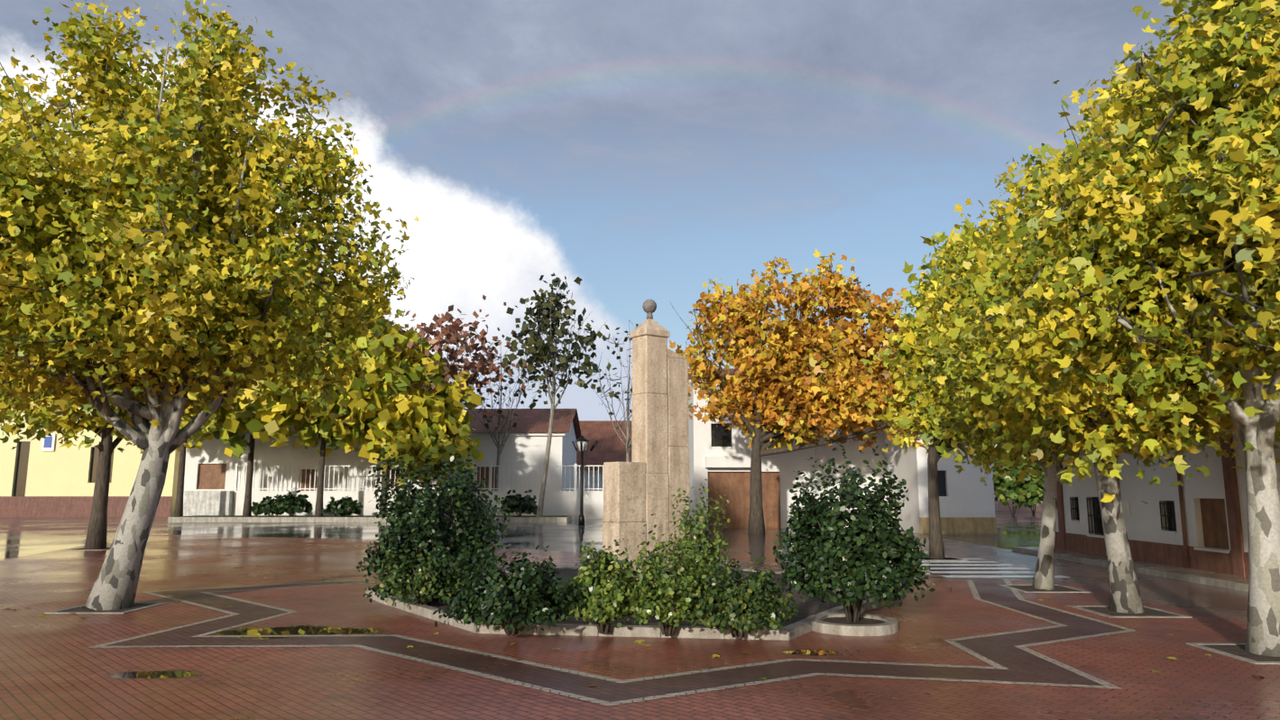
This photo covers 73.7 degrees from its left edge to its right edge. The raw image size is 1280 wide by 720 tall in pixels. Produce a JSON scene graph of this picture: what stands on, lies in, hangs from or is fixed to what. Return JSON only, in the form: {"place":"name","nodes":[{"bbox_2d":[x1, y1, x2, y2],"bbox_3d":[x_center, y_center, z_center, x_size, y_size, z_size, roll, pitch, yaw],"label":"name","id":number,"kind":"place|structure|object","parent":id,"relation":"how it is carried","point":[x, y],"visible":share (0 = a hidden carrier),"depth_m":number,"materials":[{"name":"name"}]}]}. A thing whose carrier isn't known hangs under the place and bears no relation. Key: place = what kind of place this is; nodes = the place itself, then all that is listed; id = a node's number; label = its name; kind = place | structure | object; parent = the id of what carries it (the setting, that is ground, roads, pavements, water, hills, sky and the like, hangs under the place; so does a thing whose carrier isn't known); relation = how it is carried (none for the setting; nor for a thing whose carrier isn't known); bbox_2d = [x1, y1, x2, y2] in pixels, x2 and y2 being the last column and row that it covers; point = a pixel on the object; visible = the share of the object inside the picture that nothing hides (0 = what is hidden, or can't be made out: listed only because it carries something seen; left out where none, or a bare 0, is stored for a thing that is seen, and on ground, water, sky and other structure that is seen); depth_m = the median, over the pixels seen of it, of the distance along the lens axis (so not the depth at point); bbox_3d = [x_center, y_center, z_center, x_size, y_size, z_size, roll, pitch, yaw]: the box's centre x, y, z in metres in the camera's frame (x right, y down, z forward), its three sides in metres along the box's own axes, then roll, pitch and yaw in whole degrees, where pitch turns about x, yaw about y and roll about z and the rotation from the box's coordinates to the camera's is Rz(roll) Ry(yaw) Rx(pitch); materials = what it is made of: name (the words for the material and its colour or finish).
{"place":"outdoors","nodes":[
{"label":"outdoors","id":0,"kind":"place"},
{"bbox_2d":[0,395,180,516],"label":"cream house","id":1,"kind":"structure","parent":0,"point":[35,481],"depth_m":58.29,"materials":[{"name":"yellow paint"}]},
{"bbox_2d":[40,432,55,451],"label":"wall sign","id":2,"kind":"object","parent":1,"relation":"attached to","point":[48,442],"visible":0.79,"depth_m":58.48,"materials":[{"name":"white"}]},
{"bbox_2d":[0,510,1065,582],"bbox_3d":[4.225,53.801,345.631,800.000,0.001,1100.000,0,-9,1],"label":"ground","id":3,"kind":"structure","parent":0,"point":[23,536],"depth_m":36.57,"materials":[{"name":"grey stone"}]},
{"bbox_2d":[92,406,263,516],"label":"tree","id":4,"kind":"object","parent":3,"relation":"on","point":[179,504],"depth_m":50.59,"materials":[{"name":"brown plant"}]},
{"bbox_2d":[183,490,233,515],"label":"white stone wall","id":5,"kind":"structure","parent":3,"relation":"on","point":[207,502],"depth_m":53.43,"materials":[{"name":"white stone"}]},
{"bbox_2d":[167,515,571,522],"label":"garden kerb","id":6,"kind":"structure","parent":3,"relation":"on","point":[178,519],"depth_m":48.94,"materials":[{"name":"stone"}]},
{"bbox_2d":[190,252,343,515],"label":"tree","id":7,"kind":"object","parent":6,"relation":"on","point":[235,439],"visible":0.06,"depth_m":49.32,"materials":[{"name":"yellow plant"}]},
{"bbox_2d":[224,270,418,515],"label":"tree","id":8,"kind":"object","parent":6,"relation":"on","point":[292,417],"visible":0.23,"depth_m":48.34,"materials":[{"name":"yellow plant"}]},
{"bbox_2d":[178,515,570,516],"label":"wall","id":9,"kind":"structure","parent":6,"relation":"in","point":[345,516],"depth_m":49.95,"materials":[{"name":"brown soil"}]},
{"bbox_2d":[250,496,293,515],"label":"hedge bush stems","id":10,"kind":"object","parent":9,"relation":"on","point":[263,506],"visible":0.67,"depth_m":49.69,"materials":[{"name":"green plant"}]},
{"bbox_2d":[269,489,313,515],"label":"hedge bush stems","id":11,"kind":"object","parent":9,"relation":"on","point":[299,503],"visible":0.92,"depth_m":49.85,"materials":[{"name":"green plant"}]},
{"bbox_2d":[320,496,363,515],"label":"hedge bush stems","id":12,"kind":"object","parent":9,"relation":"on","point":[344,506],"visible":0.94,"depth_m":49.77,"materials":[{"name":"green plant"}]},
{"bbox_2d":[388,493,410,512],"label":"hedge bush stems","id":13,"kind":"object","parent":9,"relation":"on","point":[391,502],"visible":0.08,"depth_m":49.76,"materials":[{"name":"green plant"}]},
{"bbox_2d":[500,489,537,516],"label":"hedge bush stems","id":14,"kind":"object","parent":9,"relation":"on","point":[519,503],"visible":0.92,"depth_m":49.62,"materials":[{"name":"green plant"}]},
{"bbox_2d":[305,312,482,515],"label":"tree","id":15,"kind":"object","parent":6,"relation":"on","point":[403,407],"visible":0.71,"depth_m":48.70,"materials":[{"name":"yellow plant"}]},
{"bbox_2d":[358,405,484,490],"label":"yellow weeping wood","id":16,"kind":"object","parent":6,"relation":"on","point":[435,442],"visible":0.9,"depth_m":48.23,"materials":[{"name":"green plant"}]},
{"bbox_2d":[394,294,526,515],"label":"russet tree","id":17,"kind":"object","parent":6,"relation":"on","point":[451,334],"visible":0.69,"depth_m":52.24,"materials":[{"name":"brown plant"}]},
{"bbox_2d":[501,272,611,516],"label":"tree","id":18,"kind":"object","parent":6,"relation":"on","point":[539,350],"visible":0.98,"depth_m":49.88,"materials":[{"name":"green plant"}]},
{"bbox_2d":[183,408,581,505],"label":"long white house","id":19,"kind":"structure","parent":3,"relation":"on","point":[207,468],"depth_m":56.73,"materials":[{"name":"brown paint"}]},
{"bbox_2d":[231,490,603,519],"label":"fence plinth","id":20,"kind":"structure","parent":3,"relation":"on","point":[561,502],"depth_m":53.74,"materials":[{"name":"white paint"}]},
{"bbox_2d":[233,463,603,490],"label":"fence railing","id":21,"kind":"object","parent":20,"relation":"on","point":[490,465],"visible":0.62,"depth_m":54.09,"materials":[{"name":"white metal"}]},
{"bbox_2d":[462,327,556,490],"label":"tree","id":22,"kind":"object","parent":3,"relation":"on","point":[499,411],"visible":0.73,"depth_m":55.87,"materials":[{"name":"grey plant"}]},
{"bbox_2d":[571,435,598,524],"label":"street lamp","id":23,"kind":"object","parent":3,"relation":"on","point":[582,442],"visible":1,"depth_m":45.32,"materials":[{"name":"black metal"}]},
{"bbox_2d":[583,319,638,461],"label":"bare tree","id":24,"kind":"object","parent":3,"relation":"on","point":[612,394],"visible":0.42,"depth_m":53.75,"materials":[{"name":"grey plant"}]},
{"bbox_2d":[687,368,887,527],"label":"building","id":25,"kind":"structure","parent":3,"relation":"on","point":[778,474],"depth_m":42.45,"materials":[{"name":"white paint"}]},
{"bbox_2d":[705,455,751,467],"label":"sign","id":26,"kind":"object","parent":25,"relation":"attached to","point":[727,461],"visible":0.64,"depth_m":41.99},
{"bbox_2d":[669,247,926,534],"bbox_3d":[7.903,1.385,38.276,13.244,12.491,7.626,0,-9,1],"label":"tree","id":27,"kind":"object","parent":3,"relation":"on","point":[789,365],"visible":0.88,"depth_m":37.19,"materials":[{"name":"orange plant"}]},
{"bbox_2d":[910,556,966,560],"bbox_3d":[8.203,5.485,23.582,1.250,0.016,1.250,0,-9,1],"label":"pit frame","id":28,"kind":"object","parent":3,"relation":"on","point":[944,559],"visible":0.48,"depth_m":23.05,"materials":[{"name":"stone"}]},
{"bbox_2d":[882,372,997,533],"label":"building","id":29,"kind":"structure","parent":3,"relation":"on","point":[966,501],"depth_m":37.28,"materials":[{"name":"white paint"}]},
{"bbox_2d":[922,556,962,560],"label":"pit soil","id":30,"kind":"structure","parent":3,"relation":"on","point":[947,557],"depth_m":23.73,"materials":[{"name":"brown soil"}]},
{"bbox_2d":[860,212,1021,559],"bbox_3d":[9.692,0.683,24.371,6.354,9.752,4.992,0,-9,1],"label":"tree","id":31,"kind":"object","parent":30,"relation":"on","point":[906,338],"visible":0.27,"depth_m":24.36,"materials":[{"name":"yellow plant"}]},
{"bbox_2d":[992,451,1044,515],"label":"foliage","id":32,"kind":"object","parent":3,"relation":"on","point":[1001,491],"visible":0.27,"depth_m":59.61,"materials":[{"name":"green plant"}]},
{"bbox_2d":[994,466,1042,514],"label":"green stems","id":33,"kind":"object","parent":3,"relation":"on","point":[1016,467],"visible":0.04,"depth_m":64.35,"materials":[{"name":"green plant"}]},
{"bbox_2d":[1008,457,1044,508],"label":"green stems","id":34,"kind":"object","parent":3,"relation":"on","point":[1030,497],"visible":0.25,"depth_m":58.37,"materials":[{"name":"green plant"}]},
{"bbox_2d":[1054,428,1279,577],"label":"house row","id":35,"kind":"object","parent":3,"relation":"on","point":[1198,520],"visible":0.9,"depth_m":20.04,"materials":[{"name":"white paint"}]},
{"bbox_2d":[576,420,631,490],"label":"house","id":36,"kind":"structure","parent":0,"point":[610,446],"depth_m":72.09,"materials":[{"name":"brown brick"}]},
{"bbox_2d":[0,0,1247,446],"label":"sky","id":37,"kind":"structure","parent":0,"point":[637,151],"materials":[{"name":"blue"}]},
{"bbox_2d":[394,569,880,627],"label":"island soil","id":38,"kind":"structure","parent":0,"point":[809,607],"depth_m":13.40,"materials":[{"name":"brown soil"}]},
{"bbox_2d":[362,546,482,606],"bbox_3d":[-3.398,3.406,13.491,1.903,1.019,1.476,0,-9,1],"label":"shrub","id":39,"kind":"object","parent":38,"relation":"on","point":[417,584],"visible":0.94,"depth_m":13.09,"materials":[{"name":"green plant"}]},
{"bbox_2d":[356,444,514,601],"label":"big shrub stems","id":40,"kind":"object","parent":38,"relation":"on","point":[406,528],"visible":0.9,"depth_m":13.80,"materials":[{"name":"green plant"}]},
{"bbox_2d":[464,571,768,603],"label":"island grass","id":41,"kind":"structure","parent":38,"relation":"on","point":[564,578],"depth_m":17.67,"materials":[{"name":"green plant"}]},
{"bbox_2d":[602,299,690,584],"bbox_3d":[0.135,1.501,15.626,1.840,5.355,0.660,6,-11,-37],"label":"monument","id":42,"kind":"object","parent":38,"relation":"on","point":[646,483],"visible":0.88,"depth_m":15.51,"materials":[{"name":"stone"}]},
{"bbox_2d":[623,512,710,635],"bbox_3d":[0.364,2.772,11.069,1.212,1.553,1.318,6,-10,-33],"label":"shrub","id":43,"kind":"object","parent":38,"relation":"on","point":[676,589],"visible":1,"depth_m":10.81,"materials":[{"name":"green plant"}]},
{"bbox_2d":[666,478,730,586],"bbox_3d":[0.958,2.983,14.112,1.095,2.028,1.068,3,-9,-17],"label":"shrub","id":44,"kind":"object","parent":38,"relation":"on","point":[700,536],"visible":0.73,"depth_m":13.98,"materials":[{"name":"green plant"}]},
{"bbox_2d":[0,534,1279,719],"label":"plaza paving","id":45,"kind":"structure","parent":0,"point":[54,666],"depth_m":9.69,"materials":[{"name":"red brick"}]},
{"bbox_2d":[63,546,110,550],"bbox_3d":[-17.460,6.052,27.364,1.250,0.016,1.250,0,-9,1],"label":"pit frame","id":46,"kind":"object","parent":45,"relation":"on","point":[85,549],"visible":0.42,"depth_m":26.75,"materials":[{"name":"concrete"}]},
{"bbox_2d":[44,601,167,613],"bbox_3d":[-8.637,4.030,13.880,1.250,0.016,1.250,0,-9,1],"label":"pit frame","id":47,"kind":"object","parent":45,"relation":"on","point":[125,612],"visible":0.65,"depth_m":13.48,"materials":[{"name":"stone"}]},
{"bbox_2d":[59,603,156,611],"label":"pit soil","id":48,"kind":"structure","parent":45,"relation":"on","point":[85,608],"depth_m":13.68,"materials":[{"name":"brown soil"}]},
{"bbox_2d":[0,0,418,610],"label":"tree","id":49,"kind":"object","parent":45,"relation":"on","point":[133,296],"visible":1,"depth_m":14.20,"materials":[{"name":"yellow plant"}]},
{"bbox_2d":[432,534,594,635],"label":"shrub front left stems","id":50,"kind":"object","parent":45,"relation":"on","point":[540,598],"visible":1,"depth_m":10.76,"materials":[{"name":"green plant"}]},
{"bbox_2d":[561,530,650,634],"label":"shrub stems","id":51,"kind":"object","parent":45,"relation":"on","point":[609,603],"visible":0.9,"depth_m":10.97,"materials":[{"name":"green plant"}]},
{"bbox_2d":[88,559,1135,705],"bbox_3d":[-0.764,4.260,15.415,17.278,0.001,15.740,0,-9,1],"label":"star line","id":52,"kind":"object","parent":45,"relation":"on","point":[1019,596],"visible":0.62,"depth_m":9.28,"materials":[{"name":"grey stone"}]},
{"bbox_2d":[104,560,1124,701],"bbox_3d":[-0.742,4.260,15.413,16.965,0.001,15.465,0,-9,1],"label":"paving border","id":53,"kind":"object","parent":45,"relation":"on","point":[1018,663],"visible":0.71,"depth_m":9.87,"materials":[{"name":"grey stone"}]},
{"bbox_2d":[191,562,1068,682],"bbox_3d":[-0.617,4.258,15.400,15.204,0.001,13.912,0,-9,1],"label":"star line","id":54,"kind":"object","parent":45,"relation":"on","point":[976,595],"visible":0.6,"depth_m":10.43,"materials":[{"name":"grey stone"}]},
{"bbox_2d":[365,566,902,640],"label":"island kerb","id":55,"kind":"structure","parent":45,"relation":"on","point":[795,630],"depth_m":11.33,"materials":[{"name":"stone"}]},
{"bbox_2d":[6,579,1279,687],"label":"fallen leaves","id":56,"kind":"object","parent":45,"relation":"on","point":[715,655],"visible":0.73,"depth_m":10.55,"materials":[{"name":"yellow plant"}]},
{"bbox_2d":[684,552,799,637],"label":"shrub stems","id":57,"kind":"object","parent":45,"relation":"on","point":[746,602],"visible":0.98,"depth_m":10.57,"materials":[{"name":"green plant"}]},
{"bbox_2d":[806,612,899,635],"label":"planter curb","id":58,"kind":"structure","parent":45,"relation":"on","point":[889,626],"depth_m":11.38,"materials":[{"name":"stone"}]},
{"bbox_2d":[821,616,885,624],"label":"planter soil","id":59,"kind":"structure","parent":58,"relation":"on","point":[842,620],"depth_m":11.95,"materials":[{"name":"brown soil"}]},
{"bbox_2d":[773,433,935,623],"bbox_3d":[2.988,2.390,12.164,2.298,2.626,2.241,-3,-9,22],"label":"shrub","id":60,"kind":"object","parent":59,"relation":"on","point":[833,552],"visible":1,"depth_m":11.51,"materials":[{"name":"green plant"}]},
{"bbox_2d":[907,558,1068,577],"bbox_3d":[8.057,5.114,21.114,2.700,0.001,5.250,0,-9,1],"label":"zebra crossing","id":61,"kind":"object","parent":45,"relation":"on","point":[996,572],"visible":0.63,"depth_m":20.55,"materials":[{"name":"paint"}]},
{"bbox_2d":[1008,585,1079,590],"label":"pit soil","id":62,"kind":"structure","parent":45,"relation":"on","point":[1032,588],"depth_m":16.50,"materials":[{"name":"brown soil"}]},
{"bbox_2d":[887,142,1193,589],"bbox_3d":[8.547,0.070,17.782,6.609,9.057,6.540,5,-10,-32],"label":"tree","id":63,"kind":"object","parent":62,"relation":"on","point":[1044,576],"visible":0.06,"depth_m":17.57,"materials":[{"name":"yellow plant"}]},
{"bbox_2d":[999,584,1092,592],"bbox_3d":[7.823,4.430,16.547,1.250,0.016,1.250,0,-9,1],"label":"pit frame","id":64,"kind":"object","parent":45,"relation":"on","point":[1080,591],"visible":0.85,"depth_m":16.01,"materials":[{"name":"stone"}]},
{"bbox_2d":[1078,606,1179,616],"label":"pit soil","id":65,"kind":"structure","parent":45,"relation":"on","point":[1106,610],"depth_m":13.29,"materials":[{"name":"brown soil"}]},
{"bbox_2d":[898,42,1279,613],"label":"tree","id":66,"kind":"object","parent":65,"relation":"on","point":[1124,593],"visible":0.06,"depth_m":14.36,"materials":[{"name":"yellow plant"}]},
{"bbox_2d":[1068,605,1192,617],"bbox_3d":[7.696,3.969,13.473,1.250,0.016,1.250,0,-9,1],"label":"pit frame","id":67,"kind":"object","parent":45,"relation":"on","point":[1107,615],"visible":0.79,"depth_m":13.14,"materials":[{"name":"stone"}]},
{"bbox_2d":[1185,642,1279,663],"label":"pit frame","id":68,"kind":"object","parent":45,"relation":"on","point":[1198,644],"visible":0.75,"depth_m":10.15,"materials":[{"name":"stone"}]},
{"bbox_2d":[1202,644,1279,661],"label":"pit soil","id":69,"kind":"structure","parent":45,"relation":"on","point":[1238,650],"depth_m":10.09,"materials":[{"name":"brown soil"}]},
{"bbox_2d":[919,0,1279,656],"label":"tree","id":70,"kind":"object","parent":69,"relation":"on","point":[1217,153],"visible":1,"depth_m":10.57,"materials":[{"name":"yellow plant"}]},
{"bbox_2d":[994,455,1042,510],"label":"pink house","id":71,"kind":"structure","parent":0,"point":[999,505],"depth_m":73.35,"materials":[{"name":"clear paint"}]},
{"bbox_2d":[901,531,1248,623],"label":"street","id":72,"kind":"structure","parent":0,"point":[1229,603],"depth_m":17.67,"materials":[{"name":"grey asphalt"}]},
{"bbox_2d":[1011,546,1248,591],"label":"kerb","id":73,"kind":"structure","parent":72,"relation":"on","point":[1230,584],"depth_m":18.72,"materials":[{"name":"concrete"}]},
{"bbox_2d":[1019,546,1248,583],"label":"sidewalk","id":74,"kind":"structure","parent":0,"point":[1204,573],"depth_m":19.59,"materials":[{"name":"grey concrete"}]},
{"label":"pit soil","id":75,"kind":"structure","parent":0,"visible":0},
{"bbox_2d":[0,188,287,549],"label":"tree","id":76,"kind":"object","parent":75,"relation":"on","point":[96,538],"depth_m":27.67,"materials":[{"name":"yellow plant"}]}
]}

